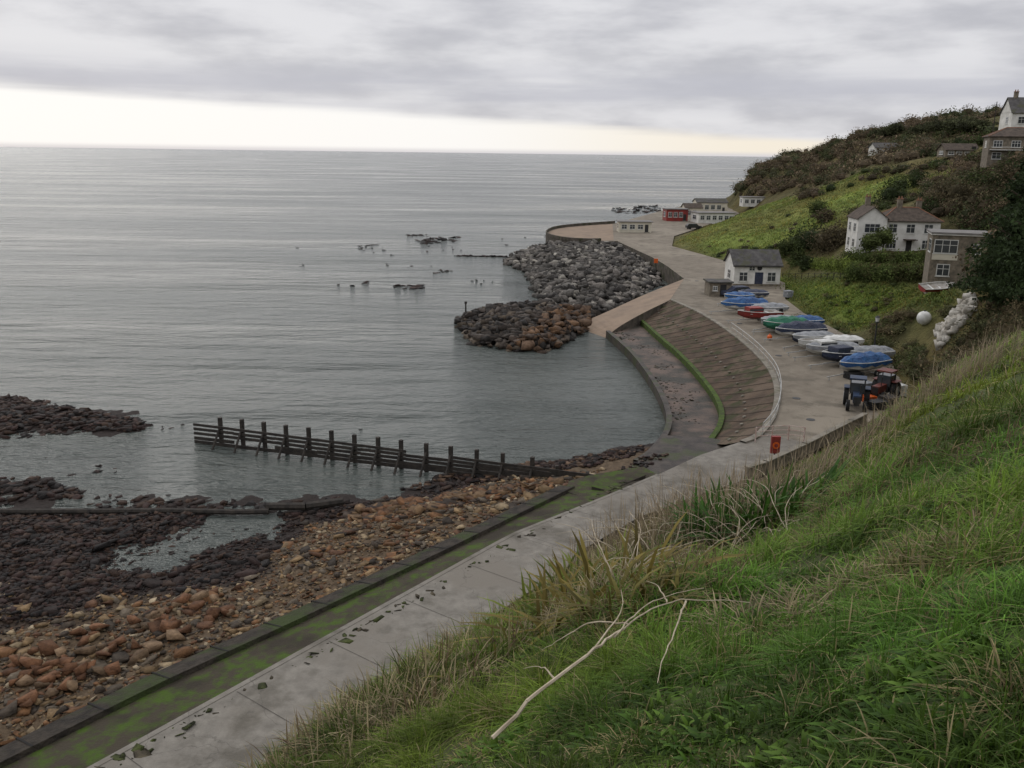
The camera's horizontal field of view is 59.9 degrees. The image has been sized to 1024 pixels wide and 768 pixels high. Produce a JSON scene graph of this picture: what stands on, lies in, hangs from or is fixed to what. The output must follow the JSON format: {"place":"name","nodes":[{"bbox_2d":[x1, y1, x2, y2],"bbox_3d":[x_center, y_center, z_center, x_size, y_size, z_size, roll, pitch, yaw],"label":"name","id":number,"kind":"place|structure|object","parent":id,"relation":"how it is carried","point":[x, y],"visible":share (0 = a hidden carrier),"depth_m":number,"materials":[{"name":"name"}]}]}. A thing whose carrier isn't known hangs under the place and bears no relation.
{"place":"outdoors","nodes":[
{"label":"outdoors","id":0,"kind":"place"},
{"bbox_2d":[99,535,576,767],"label":"concrete path","id":1,"kind":"structure","parent":0,"point":[211,740],"depth_m":35.62,"materials":[{"name":"concrete"}]},
{"bbox_2d":[0,400,737,746],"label":"beach","id":2,"kind":"structure","parent":0,"point":[470,518],"depth_m":48.66,"materials":[{"name":"stone"}]},
{"bbox_2d":[0,475,86,506],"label":"seaweed reef","id":3,"kind":"object","parent":2,"relation":"on","point":[39,490],"visible":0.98,"depth_m":61.03},
{"bbox_2d":[0,393,152,438],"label":"seaweed reef","id":4,"kind":"object","parent":2,"relation":"on","point":[36,411],"visible":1,"depth_m":76.25},
{"bbox_2d":[0,511,206,623],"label":"seaweed reef","id":5,"kind":"object","parent":2,"relation":"on","point":[126,530],"visible":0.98,"depth_m":51.80},
{"bbox_2d":[2,590,235,711],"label":"beach blocks","id":6,"kind":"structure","parent":2,"relation":"on","point":[167,628],"depth_m":40.16,"materials":[{"name":"stone"}]},
{"bbox_2d":[0,497,343,514],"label":"outfall pipe","id":7,"kind":"object","parent":2,"relation":"on","point":[326,503],"visible":1,"depth_m":57.49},
{"bbox_2d":[82,494,339,510],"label":"seaweed rocks","id":8,"kind":"object","parent":2,"relation":"on","point":[161,501],"visible":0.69,"depth_m":59.27,"materials":[{"name":"stone"}]},
{"bbox_2d":[126,523,301,576],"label":"seaweed rocks","id":9,"kind":"object","parent":2,"relation":"on","point":[221,547],"visible":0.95,"depth_m":52.25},
{"bbox_2d":[0,485,574,767],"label":"sea wall","id":10,"kind":"structure","parent":2,"relation":"on","point":[45,735],"depth_m":38.64,"materials":[{"name":"concrete"}]},
{"bbox_2d":[15,490,559,745],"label":"wall joints","id":11,"kind":"object","parent":10,"relation":"on","point":[22,740],"depth_m":38.33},
{"bbox_2d":[4,481,638,767],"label":"wall apron","id":12,"kind":"object","parent":10,"relation":"on","point":[99,739],"depth_m":36.28,"materials":[{"name":"concrete"}]},
{"bbox_2d":[0,467,605,745],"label":"beach boulders","id":13,"kind":"object","parent":2,"relation":"on","point":[149,581],"visible":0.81,"depth_m":47.97,"materials":[{"name":"stone"}]},
{"bbox_2d":[193,417,592,478],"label":"timber groyne","id":14,"kind":"object","parent":2,"relation":"on","point":[476,465],"visible":0.74,"depth_m":67.06,"materials":[{"name":"wood"}]},
{"bbox_2d":[337,476,563,523],"bbox_3d":[-3.662,7.648,58.747,15.316,1.573,4.705,-5,16,-22],"label":"sandstone ledge","id":15,"kind":"object","parent":2,"relation":"on","point":[360,513],"visible":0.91,"depth_m":58.14,"materials":[{"name":"stone"}]},
{"bbox_2d":[400,444,647,490],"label":"seaweed rocks","id":16,"kind":"object","parent":2,"relation":"on","point":[593,459],"visible":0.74,"depth_m":66.00,"materials":[{"name":"stone"}]},
{"bbox_2d":[567,466,654,494],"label":"landing slab","id":17,"kind":"structure","parent":2,"relation":"on","point":[583,484],"depth_m":58.56,"materials":[{"name":"concrete"}]},
{"bbox_2d":[592,470,645,490],"bbox_3d":[6.867,6.416,58.049,1.902,0.550,4.690,14,20,42],"label":"landing step","id":18,"kind":"object","parent":17,"relation":"on","point":[602,484],"visible":0.74,"depth_m":57.73,"materials":[{"name":"concrete"}]},
{"bbox_2d":[617,453,668,470],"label":"seaweed rocks","id":19,"kind":"object","parent":2,"relation":"on","point":[658,456],"visible":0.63,"depth_m":64.95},
{"bbox_2d":[606,325,718,461],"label":"platform","id":20,"kind":"structure","parent":2,"relation":"on","point":[703,411],"depth_m":89.43,"materials":[{"name":"concrete"}]},
{"bbox_2d":[641,320,723,438],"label":"algae kerb","id":21,"kind":"structure","parent":20,"relation":"on","point":[693,370],"depth_m":92.29,"materials":[{"name":"plant"}]},
{"bbox_2d":[615,330,713,429],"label":"seaweed rocks","id":22,"kind":"object","parent":2,"relation":"on","point":[676,418],"visible":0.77,"depth_m":88.62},
{"bbox_2d":[627,435,734,473],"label":"apron","id":23,"kind":"object","parent":2,"relation":"on","point":[679,450],"visible":0.4,"depth_m":67.65,"materials":[{"name":"concrete"}]},
{"bbox_2d":[0,147,773,573],"bbox_3d":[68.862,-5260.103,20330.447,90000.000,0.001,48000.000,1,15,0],"label":"sea water","id":24,"kind":"structure","parent":0,"point":[180,291],"depth_m":127.99,"materials":[{"name":"liquid"}]},
{"bbox_2d":[415,236,460,243],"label":"sea rocks","id":25,"kind":"object","parent":24,"relation":"in","point":[425,241],"visible":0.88,"depth_m":237.83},
{"bbox_2d":[454,299,602,352],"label":"rock armour","id":26,"kind":"object","parent":24,"relation":"in","point":[490,324],"visible":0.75,"depth_m":115.76,"materials":[{"name":"stone"}]},
{"bbox_2d":[506,304,593,353],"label":"rock armour","id":27,"kind":"object","parent":24,"relation":"in","point":[527,338],"visible":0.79,"depth_m":114.84,"materials":[{"name":"stone"}]},
{"bbox_2d":[0,0,1023,156],"label":"sky","id":28,"kind":"structure","parent":0,"point":[749,78],"materials":[{"name":"grey"}]},
{"bbox_2d":[549,224,613,240],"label":"sand terrace","id":29,"kind":"structure","parent":0,"point":[603,232],"depth_m":234.37,"materials":[{"name":"sand"}]},
{"bbox_2d":[233,326,1023,767],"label":"grass hill terrain","id":30,"kind":"structure","parent":0,"point":[801,563],"depth_m":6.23,"materials":[{"name":"plant"}]},
{"bbox_2d":[400,455,853,691],"bbox_3d":[1.601,1.953,10.563,4.244,2.774,8.074,11,18,34],"label":"iris clump","id":31,"kind":"object","parent":30,"relation":"on","point":[561,573],"visible":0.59,"depth_m":9.09,"materials":[{"name":"green plant"}]},
{"bbox_2d":[239,312,1023,767],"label":"dry grass","id":32,"kind":"structure","parent":30,"relation":"on","point":[653,526],"depth_m":8.75,"materials":[{"name":"plant"}]},
{"bbox_2d":[491,467,840,739],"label":"dead branches","id":33,"kind":"object","parent":30,"relation":"on","point":[523,706],"visible":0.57,"depth_m":8.78,"materials":[{"name":"wood"}]},
{"bbox_2d":[320,461,1023,767],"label":"broadleaf weeds","id":34,"kind":"object","parent":30,"relation":"on","point":[894,672],"visible":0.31,"depth_m":4.11,"materials":[{"name":"green plant"}]},
{"bbox_2d":[261,110,1023,767],"bbox_3d":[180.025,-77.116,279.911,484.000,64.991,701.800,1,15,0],"label":"hillside terrain","id":35,"kind":"structure","parent":0,"point":[917,330],"depth_m":156.09,"materials":[{"name":"green plant"}]},
{"bbox_2d":[739,196,765,206],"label":"hillside chalet","id":36,"kind":"object","parent":35,"relation":"on","point":[749,201],"visible":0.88,"depth_m":319.16,"materials":[{"name":"paint"}]},
{"bbox_2d":[676,167,960,331],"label":"rough grass","id":37,"kind":"structure","parent":35,"relation":"on","point":[909,302],"depth_m":139.23,"materials":[{"name":"plant"}]},
{"bbox_2d":[809,254,858,273],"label":"clipped hedge","id":38,"kind":"object","parent":35,"relation":"on","point":[838,264],"visible":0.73,"depth_m":131.50,"materials":[{"name":"green plant"}]},
{"bbox_2d":[706,146,1023,383],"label":"dark scrub","id":39,"kind":"object","parent":35,"relation":"on","point":[946,196],"visible":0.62,"depth_m":129.54,"materials":[{"name":"green plant"}]},
{"bbox_2d":[729,104,1002,197],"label":"brown scrub","id":40,"kind":"object","parent":35,"relation":"on","point":[918,146],"visible":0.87,"depth_m":291.84,"materials":[{"name":"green plant"}]},
{"bbox_2d":[859,231,881,251],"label":"garden tree","id":41,"kind":"object","parent":35,"relation":"on","point":[872,241],"visible":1,"depth_m":124.58,"materials":[{"name":"green plant"}]},
{"bbox_2d":[837,245,925,283],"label":"garden shrubs","id":42,"kind":"object","parent":35,"relation":"on","point":[901,270],"visible":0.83,"depth_m":119.15,"materials":[{"name":"green plant"}]},
{"bbox_2d":[867,143,899,155],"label":"hillside chalet","id":43,"kind":"object","parent":35,"relation":"on","point":[873,146],"visible":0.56,"depth_m":248.46,"materials":[{"name":"grey stone"}]},
{"bbox_2d":[875,225,897,252],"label":"garden tree","id":44,"kind":"object","parent":35,"relation":"on","point":[886,237],"visible":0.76,"depth_m":125.18,"materials":[{"name":"green plant"}]},
{"bbox_2d":[845,194,944,253],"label":"white villa","id":45,"kind":"object","parent":35,"relation":"on","point":[910,225],"visible":0.69,"depth_m":129.52,"materials":[{"name":"paint"}]},
{"bbox_2d":[847,222,932,248],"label":"window glass","id":46,"kind":"structure","parent":45,"relation":"in","point":[868,227],"depth_m":129.25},
{"bbox_2d":[847,221,933,249],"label":"window frames","id":47,"kind":"structure","parent":45,"relation":"in","point":[849,221],"depth_m":129.38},
{"bbox_2d":[886,122,905,135],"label":"broadleaf tree","id":48,"kind":"object","parent":35,"relation":"on","point":[895,128],"visible":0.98,"depth_m":275.59,"materials":[{"name":"green plant"}]},
{"bbox_2d":[916,310,931,324],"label":"mooring buoy","id":49,"kind":"object","parent":35,"relation":"on","point":[924,317],"visible":1,"depth_m":90.91,"materials":[{"name":"plastic"}]},
{"bbox_2d":[918,281,955,291],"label":"rowing boat","id":50,"kind":"object","parent":35,"relation":"on","point":[938,286],"visible":0.78,"depth_m":94.94,"materials":[{"name":"red paint"}]},
{"bbox_2d":[923,118,954,131],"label":"broadleaf tree","id":51,"kind":"object","parent":35,"relation":"on","point":[934,125],"visible":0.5,"depth_m":238.40,"materials":[{"name":"green plant"}]},
{"bbox_2d":[922,233,988,293],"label":"walls","id":52,"kind":"structure","parent":35,"relation":"on","point":[929,270],"depth_m":101.15,"materials":[{"name":"stone"}]},
{"bbox_2d":[932,254,957,260],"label":"cladding","id":53,"kind":"structure","parent":52,"relation":"attached to","point":[942,256],"depth_m":101.08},
{"bbox_2d":[927,238,981,276],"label":"window frames","id":54,"kind":"structure","parent":52,"relation":"attached to","point":[936,275],"depth_m":101.17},
{"bbox_2d":[928,239,979,275],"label":"window glass","id":55,"kind":"object","parent":54,"relation":"in","point":[944,249],"visible":0.79,"depth_m":100.92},
{"bbox_2d":[927,231,983,236],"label":"fascia","id":56,"kind":"structure","parent":52,"relation":"on","point":[955,235],"depth_m":100.11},
{"bbox_2d":[926,229,987,235],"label":"roof","id":57,"kind":"structure","parent":56,"relation":"on","point":[956,232],"depth_m":101.11,"materials":[{"name":"concrete"}]},
{"bbox_2d":[933,292,978,350],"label":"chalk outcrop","id":58,"kind":"object","parent":35,"relation":"on","point":[942,331],"visible":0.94,"depth_m":78.62,"materials":[{"name":"stone"}]},
{"bbox_2d":[936,143,978,156],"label":"hillside chalet","id":59,"kind":"object","parent":35,"relation":"on","point":[947,149],"visible":0.77,"depth_m":191.17,"materials":[{"name":"stone"}]},
{"bbox_2d":[940,116,977,134],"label":"broadleaf tree","id":60,"kind":"object","parent":35,"relation":"on","point":[950,123],"visible":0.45,"depth_m":226.93,"materials":[{"name":"green plant"}]},
{"bbox_2d":[955,118,993,131],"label":"broadleaf tree","id":61,"kind":"object","parent":35,"relation":"on","point":[966,125],"visible":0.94,"depth_m":206.76,"materials":[{"name":"green plant"}]},
{"bbox_2d":[946,147,1023,298],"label":"evergreen tree","id":62,"kind":"object","parent":35,"relation":"on","point":[1016,195],"visible":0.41,"depth_m":68.89,"materials":[{"name":"green plant"}]},
{"bbox_2d":[948,166,1023,302],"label":"evergreen tree","id":63,"kind":"object","parent":35,"relation":"on","point":[1014,274],"visible":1,"depth_m":62.43,"materials":[{"name":"green plant"}]},
{"bbox_2d":[954,162,1023,297],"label":"evergreen tree","id":64,"kind":"object","parent":35,"relation":"on","point":[997,233],"visible":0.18,"depth_m":71.39,"materials":[{"name":"green plant"}]},
{"bbox_2d":[964,209,1023,306],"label":"evergreen tree","id":65,"kind":"object","parent":35,"relation":"on","point":[998,298],"visible":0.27,"depth_m":69.06,"materials":[{"name":"green plant"}]},
{"bbox_2d":[980,137,1023,167],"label":"walls","id":66,"kind":"structure","parent":35,"relation":"on","point":[986,159],"depth_m":133.80,"materials":[{"name":"stone"}]},
{"bbox_2d":[982,128,1023,137],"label":"roof","id":67,"kind":"structure","parent":66,"relation":"on","point":[1012,132],"depth_m":133.54,"materials":[{"name":"brown tile"}]},
{"bbox_2d":[985,141,1020,158],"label":"window glass","id":68,"kind":"object","parent":66,"relation":"in","point":[998,154],"visible":0.96,"depth_m":133.58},
{"bbox_2d":[998,100,1023,129],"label":"walls","id":69,"kind":"structure","parent":35,"relation":"on","point":[1012,118],"depth_m":169.42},
{"bbox_2d":[999,97,1023,114],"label":"roof","id":70,"kind":"structure","parent":69,"relation":"on","point":[1016,105],"depth_m":168.67,"materials":[{"name":"grey stone"}]},
{"bbox_2d":[546,207,902,555],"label":"promenade road","id":71,"kind":"structure","parent":0,"point":[817,392],"depth_m":100.92,"materials":[{"name":"concrete"}]},
{"bbox_2d":[94,482,631,767],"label":"moss patches","id":72,"kind":"object","parent":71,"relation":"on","point":[139,751],"visible":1,"depth_m":36.64,"materials":[{"name":"plant"}]},
{"bbox_2d":[87,474,658,767],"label":"path kerb","id":73,"kind":"structure","parent":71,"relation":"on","point":[211,701],"depth_m":37.42,"materials":[{"name":"concrete"}]},
{"bbox_2d":[546,221,614,241],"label":"bastion parapet","id":74,"kind":"structure","parent":71,"relation":"on","point":[572,238],"depth_m":234.84,"materials":[{"name":"concrete"}]},
{"bbox_2d":[616,220,652,232],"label":"beach chalet","id":75,"kind":"object","parent":71,"relation":"on","point":[638,226],"visible":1,"depth_m":235.18,"materials":[{"name":"paint"}]},
{"bbox_2d":[588,279,683,337],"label":"slipway","id":76,"kind":"structure","parent":71,"relation":"on","point":[632,313],"depth_m":124.34,"materials":[{"name":"beige concrete"}]},
{"bbox_2d":[515,433,801,553],"bbox_3d":[12.437,5.972,57.309,4.901,0.122,30.857,14,20,42],"label":"path landing","id":77,"kind":"object","parent":71,"relation":"on","point":[716,460],"visible":0.59,"depth_m":54.42,"materials":[{"name":"concrete"}]},
{"bbox_2d":[770,436,780,454],"bbox_3d":[17.889,4.349,60.395,0.600,1.650,0.345,1,15,0],"label":"lifebuoy cabinet","id":78,"kind":"object","parent":77,"relation":"on","point":[775,443],"visible":0.91,"depth_m":60.21,"materials":[{"name":"red paint"}]},
{"bbox_2d":[755,425,805,441],"bbox_3d":[19.329,3.597,64.353,3.637,1.150,0.591,0,15,-2],"label":"metal barrier","id":79,"kind":"object","parent":77,"relation":"on","point":[772,430],"visible":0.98,"depth_m":64.28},
{"bbox_2d":[662,208,689,220],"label":"beach chalet","id":80,"kind":"object","parent":71,"relation":"on","point":[675,214],"visible":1,"depth_m":277.66,"materials":[{"name":"red paint"}]},
{"bbox_2d":[681,203,702,218],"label":"beach chalet","id":81,"kind":"object","parent":71,"relation":"on","point":[695,206],"visible":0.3,"depth_m":287.89,"materials":[{"name":"paint"}]},
{"bbox_2d":[644,300,773,444],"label":"sloping revetment","id":82,"kind":"object","parent":71,"relation":"on","point":[734,417],"visible":0.91,"depth_m":91.90,"materials":[{"name":"concrete"}]},
{"bbox_2d":[649,301,773,436],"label":"revetment ribs","id":83,"kind":"object","parent":82,"relation":"on","point":[718,365],"visible":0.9,"depth_m":92.55,"materials":[{"name":"concrete"}]},
{"bbox_2d":[692,198,728,210],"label":"beach cafe","id":84,"kind":"structure","parent":71,"relation":"on","point":[714,204],"depth_m":317.48,"materials":[{"name":"white paint"}]},
{"bbox_2d":[690,211,734,223],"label":"beach cafe","id":85,"kind":"structure","parent":71,"relation":"on","point":[713,217],"depth_m":271.05,"materials":[{"name":"paint"}]},
{"bbox_2d":[703,278,733,296],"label":"stone shed","id":86,"kind":"structure","parent":71,"relation":"on","point":[715,287],"depth_m":130.15,"materials":[{"name":"brown stone"}]},
{"bbox_2d":[670,299,779,442],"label":"promenade coping","id":87,"kind":"object","parent":71,"relation":"on","point":[772,373],"visible":0.95,"depth_m":84.30,"materials":[{"name":"concrete"}]},
{"bbox_2d":[717,291,754,305],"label":"boat","id":88,"kind":"object","parent":71,"relation":"on","point":[735,294],"visible":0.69,"depth_m":122.33,"materials":[{"name":"blue plastic"}]},
{"bbox_2d":[709,296,768,312],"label":"boat","id":89,"kind":"object","parent":71,"relation":"on","point":[738,303],"visible":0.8,"depth_m":115.73,"materials":[{"name":"fabric"}]},
{"bbox_2d":[723,249,783,285],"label":"boathouse","id":90,"kind":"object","parent":71,"relation":"on","point":[753,267],"visible":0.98,"depth_m":141.04,"materials":[{"name":"paint"}]},
{"bbox_2d":[738,289,768,297],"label":"boat","id":91,"kind":"object","parent":71,"relation":"on","point":[758,293],"visible":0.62,"depth_m":125.38,"materials":[{"name":"fabric"}]},
{"bbox_2d":[726,306,783,322],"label":"boat","id":92,"kind":"object","parent":71,"relation":"on","point":[755,312],"visible":0.86,"depth_m":109.49,"materials":[{"name":"red paint"}]},
{"bbox_2d":[731,322,781,434],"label":"handrail","id":93,"kind":"object","parent":71,"relation":"on","point":[776,408],"visible":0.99,"depth_m":81.34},
{"bbox_2d":[743,302,788,318],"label":"boat","id":94,"kind":"object","parent":71,"relation":"on","point":[772,306],"visible":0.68,"depth_m":113.17,"materials":[{"name":"white plastic"}]},
{"bbox_2d":[752,316,806,334],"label":"boat","id":95,"kind":"object","parent":71,"relation":"on","point":[772,322],"visible":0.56,"depth_m":102.58,"materials":[{"name":"green plastic"}]},
{"bbox_2d":[762,320,827,341],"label":"boat","id":96,"kind":"object","parent":71,"relation":"on","point":[790,329],"visible":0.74,"depth_m":98.91,"materials":[{"name":"fabric"}]},
{"bbox_2d":[786,337,821,355],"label":"boat","id":97,"kind":"object","parent":71,"relation":"on","point":[802,342],"visible":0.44,"depth_m":92.37,"materials":[{"name":"white plastic"}]},
{"bbox_2d":[744,412,867,478],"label":"stone wall","id":98,"kind":"structure","parent":71,"relation":"on","point":[857,420],"depth_m":61.55,"materials":[{"name":"concrete"}]},
{"bbox_2d":[782,331,834,350],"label":"boat","id":99,"kind":"object","parent":71,"relation":"on","point":[803,334],"visible":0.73,"depth_m":95.15,"materials":[{"name":"white plastic"}]},
{"bbox_2d":[792,339,859,360],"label":"boat","id":100,"kind":"object","parent":71,"relation":"on","point":[817,346],"visible":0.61,"depth_m":89.98,"materials":[{"name":"white plastic"}]},
{"bbox_2d":[808,344,853,368],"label":"boat","id":101,"kind":"object","parent":71,"relation":"on","point":[836,353],"visible":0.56,"depth_m":86.97,"materials":[{"name":"blue plastic"}]},
{"bbox_2d":[822,335,864,344],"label":"boat","id":102,"kind":"object","parent":71,"relation":"on","point":[851,338],"visible":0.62,"depth_m":93.63,"materials":[{"name":"white plastic"}]},
{"bbox_2d":[843,375,870,411],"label":"tractor","id":103,"kind":"object","parent":71,"relation":"on","point":[858,388],"visible":0.98,"depth_m":73.00,"materials":[{"name":"metal"}]},
{"bbox_2d":[827,351,891,379],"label":"boat","id":104,"kind":"object","parent":71,"relation":"on","point":[865,361],"visible":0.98,"depth_m":83.23,"materials":[{"name":"fabric"}]},
{"bbox_2d":[838,345,895,363],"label":"boat","id":105,"kind":"object","parent":71,"relation":"on","point":[889,351],"visible":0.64,"depth_m":88.06,"materials":[{"name":"fabric"}]},
{"bbox_2d":[867,398,888,410],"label":"lobster pots","id":106,"kind":"object","parent":71,"relation":"on","point":[876,402],"visible":0.67,"depth_m":72.67,"materials":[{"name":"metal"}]},
{"bbox_2d":[870,367,901,395],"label":"tractor","id":107,"kind":"object","parent":71,"relation":"on","point":[882,383],"visible":0.67,"depth_m":75.63,"materials":[{"name":"metal"}]},
{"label":"rubble mound","id":108,"kind":"object","parent":71,"relation":"on","visible":0},
{"bbox_2d":[502,239,664,312],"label":"rock armour","id":109,"kind":"object","parent":108,"relation":"on","point":[594,273],"visible":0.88,"depth_m":161.97,"materials":[{"name":"stone"}]},
{"bbox_2d":[617,263,662,300],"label":"rock armour","id":110,"kind":"object","parent":108,"relation":"on","point":[652,277],"visible":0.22,"depth_m":157.82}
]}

